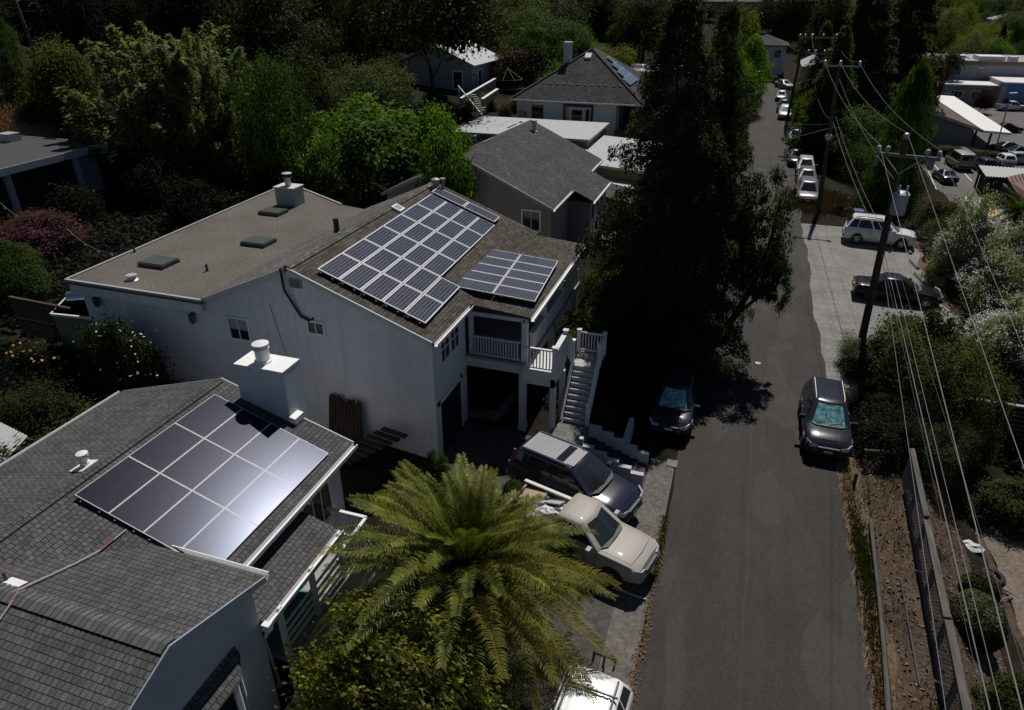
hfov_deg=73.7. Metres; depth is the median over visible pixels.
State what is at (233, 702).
window
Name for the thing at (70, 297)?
barbecue
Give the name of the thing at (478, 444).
driveway
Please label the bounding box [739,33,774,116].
tree
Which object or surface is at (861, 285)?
parked car
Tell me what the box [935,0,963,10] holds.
tree
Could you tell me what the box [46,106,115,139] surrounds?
tree
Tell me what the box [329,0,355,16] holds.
tree
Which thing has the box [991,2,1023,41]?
tree
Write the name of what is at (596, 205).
window
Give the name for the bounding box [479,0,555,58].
tree
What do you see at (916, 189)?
tree
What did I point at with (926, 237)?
ground cover
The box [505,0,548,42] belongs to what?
tree
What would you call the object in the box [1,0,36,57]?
bare tree
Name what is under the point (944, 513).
power line
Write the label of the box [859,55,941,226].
tree
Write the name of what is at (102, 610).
house
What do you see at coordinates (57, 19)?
tree
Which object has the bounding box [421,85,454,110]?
plant
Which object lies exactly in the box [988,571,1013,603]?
hose
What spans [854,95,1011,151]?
shop building
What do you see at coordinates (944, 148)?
hedge
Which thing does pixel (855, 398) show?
bush
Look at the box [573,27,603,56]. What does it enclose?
tree
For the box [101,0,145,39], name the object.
tree
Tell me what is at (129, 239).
ground cover
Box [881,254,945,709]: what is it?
power line
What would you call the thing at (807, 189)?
parked car
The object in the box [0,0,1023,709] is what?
ground
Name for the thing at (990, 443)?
bush
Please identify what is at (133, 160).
shrub
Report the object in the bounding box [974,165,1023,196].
carport shelter
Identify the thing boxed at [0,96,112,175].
dry grass
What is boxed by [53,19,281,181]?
tree
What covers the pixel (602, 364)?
shrub
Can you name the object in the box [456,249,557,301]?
solar array
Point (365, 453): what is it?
timber steps
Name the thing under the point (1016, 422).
board fence
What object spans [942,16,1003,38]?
tree
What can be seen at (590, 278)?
shrub
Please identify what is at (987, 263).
power line
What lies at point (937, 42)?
tree
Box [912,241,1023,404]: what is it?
parking bank
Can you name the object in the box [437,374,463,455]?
garage door
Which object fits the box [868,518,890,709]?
log rail
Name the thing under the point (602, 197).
window
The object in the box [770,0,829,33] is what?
tree
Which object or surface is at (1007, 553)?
yard slab
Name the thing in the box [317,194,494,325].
solar array
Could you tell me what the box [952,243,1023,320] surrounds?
oleander
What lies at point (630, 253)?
conifer
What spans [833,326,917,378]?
bush
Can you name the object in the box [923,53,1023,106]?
commercial building
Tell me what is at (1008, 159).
parked car
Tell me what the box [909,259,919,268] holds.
wheel stop
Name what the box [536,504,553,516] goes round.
rubbish
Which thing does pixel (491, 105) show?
plant
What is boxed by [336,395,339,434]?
plank
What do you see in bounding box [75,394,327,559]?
solar array
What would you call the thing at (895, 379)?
bush
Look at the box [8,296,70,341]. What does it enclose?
picket fence
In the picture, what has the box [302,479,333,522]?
window
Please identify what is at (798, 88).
bush
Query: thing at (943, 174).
parked car
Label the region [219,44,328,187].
tree
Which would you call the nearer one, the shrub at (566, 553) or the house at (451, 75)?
the shrub at (566, 553)
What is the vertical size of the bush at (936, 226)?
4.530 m
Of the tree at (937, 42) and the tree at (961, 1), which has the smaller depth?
the tree at (937, 42)
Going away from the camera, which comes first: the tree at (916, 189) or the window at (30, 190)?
the window at (30, 190)
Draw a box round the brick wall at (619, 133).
[614,129,648,138]
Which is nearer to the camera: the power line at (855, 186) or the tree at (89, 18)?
the power line at (855, 186)
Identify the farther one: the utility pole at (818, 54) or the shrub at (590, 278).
the utility pole at (818, 54)
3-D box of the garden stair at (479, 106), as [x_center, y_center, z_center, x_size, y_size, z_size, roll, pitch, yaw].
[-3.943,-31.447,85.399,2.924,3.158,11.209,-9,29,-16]
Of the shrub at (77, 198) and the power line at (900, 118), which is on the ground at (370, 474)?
the shrub at (77, 198)
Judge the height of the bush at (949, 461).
2.616 m
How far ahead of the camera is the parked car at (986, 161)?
87.41 m
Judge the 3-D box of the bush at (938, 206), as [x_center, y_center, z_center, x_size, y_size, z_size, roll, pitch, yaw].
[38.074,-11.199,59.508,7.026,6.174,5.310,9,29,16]
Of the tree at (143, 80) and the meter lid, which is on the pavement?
the meter lid
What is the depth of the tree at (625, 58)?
110.20 m
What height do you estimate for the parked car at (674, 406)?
1.528 m
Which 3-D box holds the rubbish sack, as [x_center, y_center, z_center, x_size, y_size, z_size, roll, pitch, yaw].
[1.489,5.343,22.792,0.948,0.629,0.787,9,29,16]
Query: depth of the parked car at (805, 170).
64.27 m
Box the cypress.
[997,24,1006,54]
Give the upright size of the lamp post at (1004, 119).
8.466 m
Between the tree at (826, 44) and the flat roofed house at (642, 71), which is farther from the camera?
the flat roofed house at (642, 71)
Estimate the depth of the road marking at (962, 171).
85.22 m
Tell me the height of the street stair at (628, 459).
1.850 m
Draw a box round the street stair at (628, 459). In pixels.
[550,417,648,487]
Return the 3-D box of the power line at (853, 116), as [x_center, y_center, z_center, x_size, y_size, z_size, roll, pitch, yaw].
[19.958,-15.764,40.946,0.013,1.327,26.812,8,29,15]
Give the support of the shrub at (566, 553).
on the ground at (370, 474)
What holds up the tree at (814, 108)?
on the ground at (370, 474)
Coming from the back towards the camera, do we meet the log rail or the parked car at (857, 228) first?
the parked car at (857, 228)
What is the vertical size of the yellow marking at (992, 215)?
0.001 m
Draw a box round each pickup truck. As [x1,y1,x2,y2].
[504,483,659,585]
[994,100,1023,110]
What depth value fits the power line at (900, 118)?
36.78 m
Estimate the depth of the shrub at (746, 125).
80.37 m
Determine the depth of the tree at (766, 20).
201.06 m
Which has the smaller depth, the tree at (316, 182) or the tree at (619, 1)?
the tree at (316, 182)
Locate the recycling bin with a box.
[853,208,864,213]
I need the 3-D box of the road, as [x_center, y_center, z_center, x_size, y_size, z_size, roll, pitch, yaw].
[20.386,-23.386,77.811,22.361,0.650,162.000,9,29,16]
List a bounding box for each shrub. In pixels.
[0,205,97,268]
[0,237,63,311]
[0,375,90,445]
[35,180,112,228]
[68,305,174,403]
[106,128,183,192]
[114,150,199,214]
[150,172,235,228]
[238,157,308,200]
[267,588,535,709]
[416,448,453,482]
[486,42,541,91]
[498,476,524,505]
[533,58,562,81]
[536,527,585,586]
[556,305,613,369]
[578,261,620,308]
[579,269,658,348]
[586,340,611,375]
[590,250,608,287]
[729,134,751,169]
[736,116,750,136]
[949,588,1009,654]
[957,570,1001,602]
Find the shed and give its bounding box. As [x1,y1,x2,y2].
[996,173,1023,225]
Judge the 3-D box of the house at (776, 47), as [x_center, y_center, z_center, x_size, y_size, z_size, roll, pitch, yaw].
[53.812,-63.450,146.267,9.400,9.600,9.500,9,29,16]
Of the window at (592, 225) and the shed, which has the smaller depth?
the window at (592, 225)
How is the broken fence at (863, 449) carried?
on the ground at (370, 474)
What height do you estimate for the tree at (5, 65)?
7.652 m
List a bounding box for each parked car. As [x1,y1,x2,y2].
[506,430,642,523]
[550,651,632,709]
[647,367,699,435]
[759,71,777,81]
[774,79,792,88]
[775,89,788,100]
[776,98,788,111]
[777,104,793,119]
[786,127,801,137]
[786,148,805,164]
[795,155,817,174]
[795,165,819,183]
[795,176,818,202]
[798,377,858,458]
[842,212,916,248]
[852,272,942,307]
[932,168,959,183]
[974,157,997,171]
[989,141,1022,150]
[992,153,1016,166]
[999,122,1023,132]
[999,145,1023,152]
[1009,151,1023,163]
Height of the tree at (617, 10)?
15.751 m
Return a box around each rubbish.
[531,497,545,507]
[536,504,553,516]
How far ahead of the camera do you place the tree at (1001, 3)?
456.38 m
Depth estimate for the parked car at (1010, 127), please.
112.24 m
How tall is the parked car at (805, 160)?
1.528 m
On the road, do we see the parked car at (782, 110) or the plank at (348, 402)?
the parked car at (782, 110)
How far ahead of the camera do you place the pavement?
20.84 m
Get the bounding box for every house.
[0,131,108,217]
[0,339,374,709]
[64,172,607,459]
[381,120,636,245]
[395,40,501,92]
[510,41,661,135]
[634,54,709,95]
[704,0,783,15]
[758,34,789,74]
[798,47,830,85]
[984,14,1005,23]
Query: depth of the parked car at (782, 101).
103.39 m
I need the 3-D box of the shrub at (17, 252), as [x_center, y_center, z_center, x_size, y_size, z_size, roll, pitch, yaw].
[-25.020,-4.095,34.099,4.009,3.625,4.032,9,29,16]
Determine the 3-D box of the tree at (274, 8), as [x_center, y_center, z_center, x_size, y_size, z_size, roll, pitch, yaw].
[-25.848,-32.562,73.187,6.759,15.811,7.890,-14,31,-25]
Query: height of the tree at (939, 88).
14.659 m
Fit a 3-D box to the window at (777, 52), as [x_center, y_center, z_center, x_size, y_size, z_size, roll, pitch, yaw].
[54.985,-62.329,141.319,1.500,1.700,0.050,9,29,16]
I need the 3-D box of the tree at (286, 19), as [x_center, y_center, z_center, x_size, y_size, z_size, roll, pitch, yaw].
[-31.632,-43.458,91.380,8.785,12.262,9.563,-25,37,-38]
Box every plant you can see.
[1,337,66,379]
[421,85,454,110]
[443,101,462,121]
[460,95,477,110]
[460,105,474,120]
[485,99,498,110]
[497,103,512,116]
[506,98,516,113]
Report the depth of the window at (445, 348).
25.30 m
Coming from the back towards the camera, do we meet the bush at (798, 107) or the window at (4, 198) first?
the bush at (798, 107)
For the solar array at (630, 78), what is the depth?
82.83 m
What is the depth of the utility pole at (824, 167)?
53.92 m
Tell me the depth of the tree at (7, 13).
84.84 m
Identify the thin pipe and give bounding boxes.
[900,577,919,684]
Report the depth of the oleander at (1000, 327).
34.30 m
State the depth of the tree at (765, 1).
228.32 m
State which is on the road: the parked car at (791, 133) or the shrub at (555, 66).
the parked car at (791, 133)
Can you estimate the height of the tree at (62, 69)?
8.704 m
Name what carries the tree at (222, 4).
on the ground at (370, 474)
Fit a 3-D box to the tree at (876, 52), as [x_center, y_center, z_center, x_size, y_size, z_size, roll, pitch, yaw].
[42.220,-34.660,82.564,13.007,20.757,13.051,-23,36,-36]
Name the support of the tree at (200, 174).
on the ground at (370, 474)
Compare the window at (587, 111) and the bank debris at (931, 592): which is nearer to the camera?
the bank debris at (931, 592)
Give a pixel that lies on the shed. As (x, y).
(1016, 182)
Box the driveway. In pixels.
[388,420,649,709]
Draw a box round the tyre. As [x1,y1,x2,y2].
[982,567,1005,585]
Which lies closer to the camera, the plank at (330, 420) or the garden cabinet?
the plank at (330, 420)
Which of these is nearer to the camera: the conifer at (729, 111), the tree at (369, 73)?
the conifer at (729, 111)
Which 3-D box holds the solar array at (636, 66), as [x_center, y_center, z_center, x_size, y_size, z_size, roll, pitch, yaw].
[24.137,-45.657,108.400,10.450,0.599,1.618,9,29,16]
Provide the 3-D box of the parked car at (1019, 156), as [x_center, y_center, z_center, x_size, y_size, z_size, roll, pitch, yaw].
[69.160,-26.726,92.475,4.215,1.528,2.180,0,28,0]
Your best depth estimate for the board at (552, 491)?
23.39 m
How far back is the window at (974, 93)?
138.06 m
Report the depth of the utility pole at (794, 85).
87.93 m
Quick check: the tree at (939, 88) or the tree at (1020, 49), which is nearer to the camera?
the tree at (939, 88)
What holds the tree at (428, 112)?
on the ground at (370, 474)
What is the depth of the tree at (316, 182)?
46.12 m
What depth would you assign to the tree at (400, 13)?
125.64 m
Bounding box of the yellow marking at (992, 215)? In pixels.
[986,209,1001,216]
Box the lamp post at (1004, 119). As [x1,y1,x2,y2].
[994,92,1017,150]
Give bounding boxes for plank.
[329,394,332,430]
[331,394,335,432]
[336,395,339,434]
[338,398,343,435]
[342,401,346,437]
[346,399,350,438]
[350,399,354,440]
[354,404,358,442]
[357,400,362,449]
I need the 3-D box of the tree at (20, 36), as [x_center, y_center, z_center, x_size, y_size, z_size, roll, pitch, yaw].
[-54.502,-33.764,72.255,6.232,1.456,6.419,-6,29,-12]
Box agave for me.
[825,195,851,211]
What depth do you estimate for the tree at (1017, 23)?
301.20 m
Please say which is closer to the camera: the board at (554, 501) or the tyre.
the board at (554, 501)
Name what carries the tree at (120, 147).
on the ground at (370, 474)
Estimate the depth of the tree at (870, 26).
157.78 m
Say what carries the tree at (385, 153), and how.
on the ground at (370, 474)
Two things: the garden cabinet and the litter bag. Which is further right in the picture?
the litter bag
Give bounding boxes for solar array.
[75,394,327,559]
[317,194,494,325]
[432,188,499,221]
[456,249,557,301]
[607,56,637,84]
[631,64,679,68]
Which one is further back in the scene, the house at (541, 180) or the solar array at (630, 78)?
the solar array at (630, 78)
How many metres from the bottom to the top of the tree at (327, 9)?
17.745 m
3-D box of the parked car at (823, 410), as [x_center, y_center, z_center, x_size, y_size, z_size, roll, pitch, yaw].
[13.081,2.497,28.403,2.212,1.716,4.574,9,30,16]
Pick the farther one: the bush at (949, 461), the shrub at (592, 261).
the shrub at (592, 261)
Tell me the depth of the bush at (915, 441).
26.89 m
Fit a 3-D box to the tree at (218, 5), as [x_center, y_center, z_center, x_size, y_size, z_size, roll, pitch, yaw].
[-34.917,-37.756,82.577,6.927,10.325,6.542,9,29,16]
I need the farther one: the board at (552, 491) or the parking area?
the parking area
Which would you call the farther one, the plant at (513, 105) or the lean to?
the plant at (513, 105)
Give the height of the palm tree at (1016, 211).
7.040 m
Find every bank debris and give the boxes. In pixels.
[854,439,1021,709]
[857,445,1022,707]
[860,462,1023,709]
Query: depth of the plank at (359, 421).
25.99 m
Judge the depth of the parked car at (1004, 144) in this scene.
98.63 m
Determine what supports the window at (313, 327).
in the house at (214, 296)
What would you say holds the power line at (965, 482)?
attached to the utility pole at (900, 197)
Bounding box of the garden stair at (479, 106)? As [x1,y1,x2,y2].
[458,85,488,116]
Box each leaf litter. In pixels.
[625,519,667,709]
[843,416,893,707]
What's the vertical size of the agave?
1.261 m
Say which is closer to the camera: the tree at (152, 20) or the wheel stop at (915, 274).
the wheel stop at (915, 274)
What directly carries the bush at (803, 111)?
on the ground at (370, 474)
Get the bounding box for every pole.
[612,587,645,599]
[784,34,811,128]
[805,34,836,132]
[816,60,861,212]
[858,133,941,340]
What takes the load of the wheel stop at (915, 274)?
on the parking area
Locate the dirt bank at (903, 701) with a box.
[845,388,1023,709]
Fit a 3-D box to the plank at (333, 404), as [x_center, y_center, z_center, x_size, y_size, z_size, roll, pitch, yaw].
[-6.902,2.499,26.553,0.159,2.024,0.457,3,28,5]
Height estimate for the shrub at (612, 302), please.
5.973 m
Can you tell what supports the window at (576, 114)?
in the house at (591, 85)
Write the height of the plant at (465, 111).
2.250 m
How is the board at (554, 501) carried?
in the pickup truck at (617, 549)
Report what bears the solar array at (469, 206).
on the house at (214, 296)
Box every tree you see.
[0,0,43,24]
[0,1,19,29]
[0,16,29,103]
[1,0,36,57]
[3,28,111,128]
[7,30,26,40]
[7,99,69,125]
[8,0,65,50]
[9,0,57,44]
[10,0,118,63]
[33,0,78,50]
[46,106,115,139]
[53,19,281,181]
[67,0,147,63]
[98,114,174,173]
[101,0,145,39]
[112,0,176,42]
[123,0,178,67]
[149,0,230,93]
[161,27,258,187]
[183,114,268,190]
[203,0,349,93]
[208,0,246,70]
[219,0,252,45]
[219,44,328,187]
[234,0,301,103]
[243,1,310,58]
[246,31,344,155]
[268,87,425,200]
[285,0,349,73]
[289,131,369,207]
[298,0,344,64]
[308,43,427,136]
[312,452,621,709]
[323,0,532,95]
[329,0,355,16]
[334,0,395,94]
[334,0,408,63]
[359,53,418,112]
[366,0,406,43]
[397,0,431,50]
[408,97,475,175]
[413,112,479,200]
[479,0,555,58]
[494,1,596,79]
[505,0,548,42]
[521,0,597,51]
[526,0,551,15]
[541,0,587,22]
[573,0,650,30]
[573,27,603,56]
[580,0,621,36]
[594,0,642,38]
[599,39,637,69]
[601,0,674,61]
[601,20,643,42]
[633,0,669,22]
[696,0,721,21]
[703,160,796,360]
[707,0,764,66]
[720,57,762,116]
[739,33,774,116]
[750,0,775,23]
[752,0,791,34]
[768,0,810,47]
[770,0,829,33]
[781,25,858,162]
[784,0,907,147]
[787,19,833,116]
[791,0,856,60]
[803,0,835,42]
[808,101,919,188]
[850,135,941,227]
[851,1,877,63]
[854,0,945,135]
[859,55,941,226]
[868,0,918,72]
[907,16,944,58]
[923,6,977,53]
[928,45,953,105]
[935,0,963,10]
[937,48,969,79]
[941,0,981,51]
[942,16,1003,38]
[949,30,995,54]
[950,19,1014,54]
[955,0,971,8]
[967,0,1000,15]
[970,87,996,111]
[971,32,1018,54]
[976,8,995,22]
[989,186,1023,233]
[990,0,1010,15]
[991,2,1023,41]
[992,7,1023,45]
[998,0,1014,8]
[1005,40,1023,54]
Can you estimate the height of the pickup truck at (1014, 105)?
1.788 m
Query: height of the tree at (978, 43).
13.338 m
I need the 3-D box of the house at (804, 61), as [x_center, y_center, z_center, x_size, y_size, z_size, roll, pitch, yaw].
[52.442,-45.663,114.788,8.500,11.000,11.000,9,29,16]
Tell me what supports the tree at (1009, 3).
on the ground at (370, 474)
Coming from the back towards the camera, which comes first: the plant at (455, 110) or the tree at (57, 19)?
the tree at (57, 19)
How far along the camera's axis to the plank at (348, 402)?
26.17 m
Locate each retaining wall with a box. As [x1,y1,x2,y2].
[459,78,495,104]
[481,88,498,105]
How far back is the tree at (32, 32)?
78.12 m
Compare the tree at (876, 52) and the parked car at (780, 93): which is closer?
the tree at (876, 52)
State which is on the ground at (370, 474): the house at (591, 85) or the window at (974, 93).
the house at (591, 85)
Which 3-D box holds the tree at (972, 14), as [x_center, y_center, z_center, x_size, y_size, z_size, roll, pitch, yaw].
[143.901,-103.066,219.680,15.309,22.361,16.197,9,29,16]
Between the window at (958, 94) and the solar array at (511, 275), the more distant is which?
the window at (958, 94)
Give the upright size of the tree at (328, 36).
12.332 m
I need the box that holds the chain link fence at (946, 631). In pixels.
[901,448,971,709]
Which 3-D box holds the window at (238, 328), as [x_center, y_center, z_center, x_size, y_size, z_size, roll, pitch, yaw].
[-10.586,-1.003,26.471,1.010,1.010,0.050,9,29,16]
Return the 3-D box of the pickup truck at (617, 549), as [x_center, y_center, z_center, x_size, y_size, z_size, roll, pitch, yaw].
[2.193,5.618,22.218,5.158,1.699,2.204,17,33,29]
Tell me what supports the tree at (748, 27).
on the ground at (370, 474)
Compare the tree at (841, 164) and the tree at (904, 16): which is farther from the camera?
the tree at (904, 16)
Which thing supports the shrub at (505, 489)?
on the ground at (370, 474)
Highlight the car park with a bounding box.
[920,105,1023,257]
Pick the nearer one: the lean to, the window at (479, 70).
the lean to
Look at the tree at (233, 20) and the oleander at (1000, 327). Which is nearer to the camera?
the oleander at (1000, 327)
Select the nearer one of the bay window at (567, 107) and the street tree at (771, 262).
the street tree at (771, 262)
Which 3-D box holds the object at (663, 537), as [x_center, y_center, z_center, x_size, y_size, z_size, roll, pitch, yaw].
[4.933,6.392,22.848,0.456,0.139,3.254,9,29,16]
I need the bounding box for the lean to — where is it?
[0,422,31,461]
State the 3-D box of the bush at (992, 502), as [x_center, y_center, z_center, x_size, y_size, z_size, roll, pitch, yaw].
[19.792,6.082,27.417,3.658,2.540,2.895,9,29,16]
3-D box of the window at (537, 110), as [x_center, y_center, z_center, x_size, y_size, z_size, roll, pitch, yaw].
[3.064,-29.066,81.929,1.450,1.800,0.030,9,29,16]
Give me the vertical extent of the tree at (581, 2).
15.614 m
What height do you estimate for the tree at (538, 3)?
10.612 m
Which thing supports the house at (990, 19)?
on the ground at (370, 474)
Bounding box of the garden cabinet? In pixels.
[50,298,94,349]
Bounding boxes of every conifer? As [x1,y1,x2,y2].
[560,0,750,396]
[637,0,758,367]
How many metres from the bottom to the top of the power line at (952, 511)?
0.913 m
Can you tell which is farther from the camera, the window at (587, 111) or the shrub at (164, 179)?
the window at (587, 111)
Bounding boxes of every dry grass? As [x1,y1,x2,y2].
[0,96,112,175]
[769,184,861,219]
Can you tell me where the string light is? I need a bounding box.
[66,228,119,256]
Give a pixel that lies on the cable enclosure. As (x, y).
(828, 136)
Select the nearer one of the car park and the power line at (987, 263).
the power line at (987, 263)
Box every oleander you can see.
[918,171,1010,293]
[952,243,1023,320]
[956,215,1023,308]
[959,308,1023,371]
[961,289,1023,326]
[994,329,1023,390]
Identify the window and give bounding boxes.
[0,177,14,217]
[10,159,78,211]
[219,687,242,709]
[225,315,252,342]
[236,675,250,709]
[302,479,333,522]
[305,320,325,336]
[439,335,450,365]
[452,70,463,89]
[478,68,481,86]
[521,209,540,231]
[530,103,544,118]
[532,105,542,118]
[563,103,593,121]
[570,108,583,120]
[585,109,589,121]
[589,222,593,243]
[590,203,594,222]
[593,216,598,235]
[595,199,599,216]
[599,194,603,206]
[773,49,781,57]
[949,90,963,97]
[969,91,981,99]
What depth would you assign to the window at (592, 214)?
47.68 m
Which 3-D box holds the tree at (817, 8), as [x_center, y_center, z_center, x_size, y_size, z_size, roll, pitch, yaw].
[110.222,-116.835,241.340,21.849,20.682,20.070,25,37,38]
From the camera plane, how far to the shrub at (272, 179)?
47.52 m
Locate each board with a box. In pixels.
[524,479,571,499]
[543,498,567,504]
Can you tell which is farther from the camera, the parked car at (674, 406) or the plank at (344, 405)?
the parked car at (674, 406)
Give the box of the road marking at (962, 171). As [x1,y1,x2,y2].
[928,165,980,205]
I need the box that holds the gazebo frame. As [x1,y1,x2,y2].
[494,68,522,94]
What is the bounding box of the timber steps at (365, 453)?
[344,426,407,464]
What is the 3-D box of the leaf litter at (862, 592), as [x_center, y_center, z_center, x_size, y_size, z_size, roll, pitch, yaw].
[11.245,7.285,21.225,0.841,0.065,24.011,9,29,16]
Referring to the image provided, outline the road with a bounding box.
[632,80,871,709]
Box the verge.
[835,390,899,709]
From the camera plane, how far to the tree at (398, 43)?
106.52 m
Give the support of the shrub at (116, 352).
on the ground at (370, 474)
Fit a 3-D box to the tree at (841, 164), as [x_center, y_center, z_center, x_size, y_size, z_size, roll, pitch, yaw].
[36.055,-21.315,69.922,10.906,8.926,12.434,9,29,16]
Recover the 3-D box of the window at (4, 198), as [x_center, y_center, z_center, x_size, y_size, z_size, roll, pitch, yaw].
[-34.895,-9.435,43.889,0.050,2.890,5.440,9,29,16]
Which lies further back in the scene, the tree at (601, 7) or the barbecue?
the tree at (601, 7)
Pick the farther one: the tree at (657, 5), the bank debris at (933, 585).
the tree at (657, 5)
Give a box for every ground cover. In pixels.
[0,177,358,337]
[0,329,181,458]
[183,90,521,206]
[503,267,678,427]
[906,221,1023,471]
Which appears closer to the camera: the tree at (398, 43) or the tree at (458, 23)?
the tree at (458, 23)
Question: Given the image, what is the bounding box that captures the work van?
[944,149,975,169]
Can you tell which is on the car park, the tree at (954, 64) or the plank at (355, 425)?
the tree at (954, 64)
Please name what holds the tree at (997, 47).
on the ground at (370, 474)
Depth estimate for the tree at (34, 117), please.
56.86 m
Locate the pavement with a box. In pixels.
[598,458,673,687]
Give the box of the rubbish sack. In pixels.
[548,505,562,518]
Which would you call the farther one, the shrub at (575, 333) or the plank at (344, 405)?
the shrub at (575, 333)
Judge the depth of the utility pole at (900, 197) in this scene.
30.44 m
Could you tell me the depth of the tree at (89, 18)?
73.28 m
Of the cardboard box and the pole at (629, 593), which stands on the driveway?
the pole at (629, 593)
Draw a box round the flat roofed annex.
[456,116,654,200]
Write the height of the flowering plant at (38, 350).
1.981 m
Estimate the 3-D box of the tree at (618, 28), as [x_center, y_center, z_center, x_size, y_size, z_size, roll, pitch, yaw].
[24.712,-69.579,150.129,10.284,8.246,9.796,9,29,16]
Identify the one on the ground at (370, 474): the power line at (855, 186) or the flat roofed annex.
the flat roofed annex
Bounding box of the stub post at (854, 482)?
[852,472,857,485]
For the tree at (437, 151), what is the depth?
40.83 m
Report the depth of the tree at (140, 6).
89.60 m
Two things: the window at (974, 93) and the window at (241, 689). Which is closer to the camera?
the window at (241, 689)
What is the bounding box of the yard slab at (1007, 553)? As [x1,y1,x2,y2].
[977,508,1023,636]
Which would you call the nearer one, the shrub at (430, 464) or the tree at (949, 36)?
the shrub at (430, 464)
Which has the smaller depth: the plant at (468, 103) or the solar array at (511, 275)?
the solar array at (511, 275)
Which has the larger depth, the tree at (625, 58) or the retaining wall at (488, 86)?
the tree at (625, 58)
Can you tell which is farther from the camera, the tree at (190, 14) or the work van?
the work van
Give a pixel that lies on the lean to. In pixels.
(7, 433)
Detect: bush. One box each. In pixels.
[790,91,809,123]
[793,78,804,107]
[795,102,811,131]
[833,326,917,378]
[837,298,974,418]
[845,376,941,434]
[847,311,1011,433]
[850,399,933,470]
[893,409,986,497]
[905,187,974,236]
[915,344,1022,475]
[921,210,975,243]
[958,473,1023,542]
[967,661,1023,709]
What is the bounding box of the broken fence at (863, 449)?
[858,419,895,469]
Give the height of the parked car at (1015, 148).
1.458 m
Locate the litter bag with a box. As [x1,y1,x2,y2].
[963,540,984,551]
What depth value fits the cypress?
180.29 m
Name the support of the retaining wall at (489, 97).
on the ground at (370, 474)
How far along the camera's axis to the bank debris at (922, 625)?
21.59 m
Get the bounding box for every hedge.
[0,394,101,463]
[925,143,1004,158]
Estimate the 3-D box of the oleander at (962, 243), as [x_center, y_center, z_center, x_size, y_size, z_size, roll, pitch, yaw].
[28.373,-6.613,41.938,5.048,8.937,4.030,9,29,16]
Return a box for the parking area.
[801,223,974,388]
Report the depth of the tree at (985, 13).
381.60 m
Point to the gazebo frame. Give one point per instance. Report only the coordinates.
(514, 89)
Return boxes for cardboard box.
[515,486,547,507]
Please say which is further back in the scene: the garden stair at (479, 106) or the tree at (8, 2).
the tree at (8, 2)
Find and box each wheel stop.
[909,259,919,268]
[913,272,924,282]
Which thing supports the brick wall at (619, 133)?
on the ground at (370, 474)
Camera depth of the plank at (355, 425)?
26.13 m
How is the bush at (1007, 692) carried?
on the dirt bank at (903, 701)
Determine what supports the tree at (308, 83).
on the ground at (370, 474)
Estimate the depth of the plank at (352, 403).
26.13 m
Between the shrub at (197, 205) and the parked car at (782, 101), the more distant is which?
the parked car at (782, 101)
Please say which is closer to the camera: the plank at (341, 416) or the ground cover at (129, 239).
the plank at (341, 416)
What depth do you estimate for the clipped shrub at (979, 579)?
22.16 m
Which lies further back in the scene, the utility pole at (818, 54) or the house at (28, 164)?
the utility pole at (818, 54)
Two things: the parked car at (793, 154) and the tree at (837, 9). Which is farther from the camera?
the tree at (837, 9)
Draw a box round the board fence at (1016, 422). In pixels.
[943,395,1023,448]
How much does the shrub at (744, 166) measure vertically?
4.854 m
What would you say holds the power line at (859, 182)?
attached to the utility pole at (900, 197)
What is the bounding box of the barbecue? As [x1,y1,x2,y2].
[65,291,84,303]
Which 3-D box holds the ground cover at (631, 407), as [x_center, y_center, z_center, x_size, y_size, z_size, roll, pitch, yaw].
[5.425,-1.397,35.752,7.302,1.506,15.749,9,29,16]
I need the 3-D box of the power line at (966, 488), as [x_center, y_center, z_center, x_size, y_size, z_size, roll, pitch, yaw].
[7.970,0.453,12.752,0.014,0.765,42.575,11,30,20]
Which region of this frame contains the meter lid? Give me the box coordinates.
[666,459,677,467]
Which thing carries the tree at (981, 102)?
on the ground at (370, 474)
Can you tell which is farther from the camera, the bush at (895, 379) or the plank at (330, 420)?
the bush at (895, 379)
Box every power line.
[825,62,876,141]
[833,122,883,247]
[836,119,881,228]
[864,71,939,149]
[880,148,1022,709]
[881,252,984,709]
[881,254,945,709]
[883,249,989,709]
[885,239,1000,709]
[886,231,1023,668]
[907,133,1023,467]
[941,153,1023,349]
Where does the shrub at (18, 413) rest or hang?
on the ground at (370, 474)
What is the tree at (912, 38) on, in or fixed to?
on the ground at (370, 474)
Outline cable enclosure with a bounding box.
[825,133,831,140]

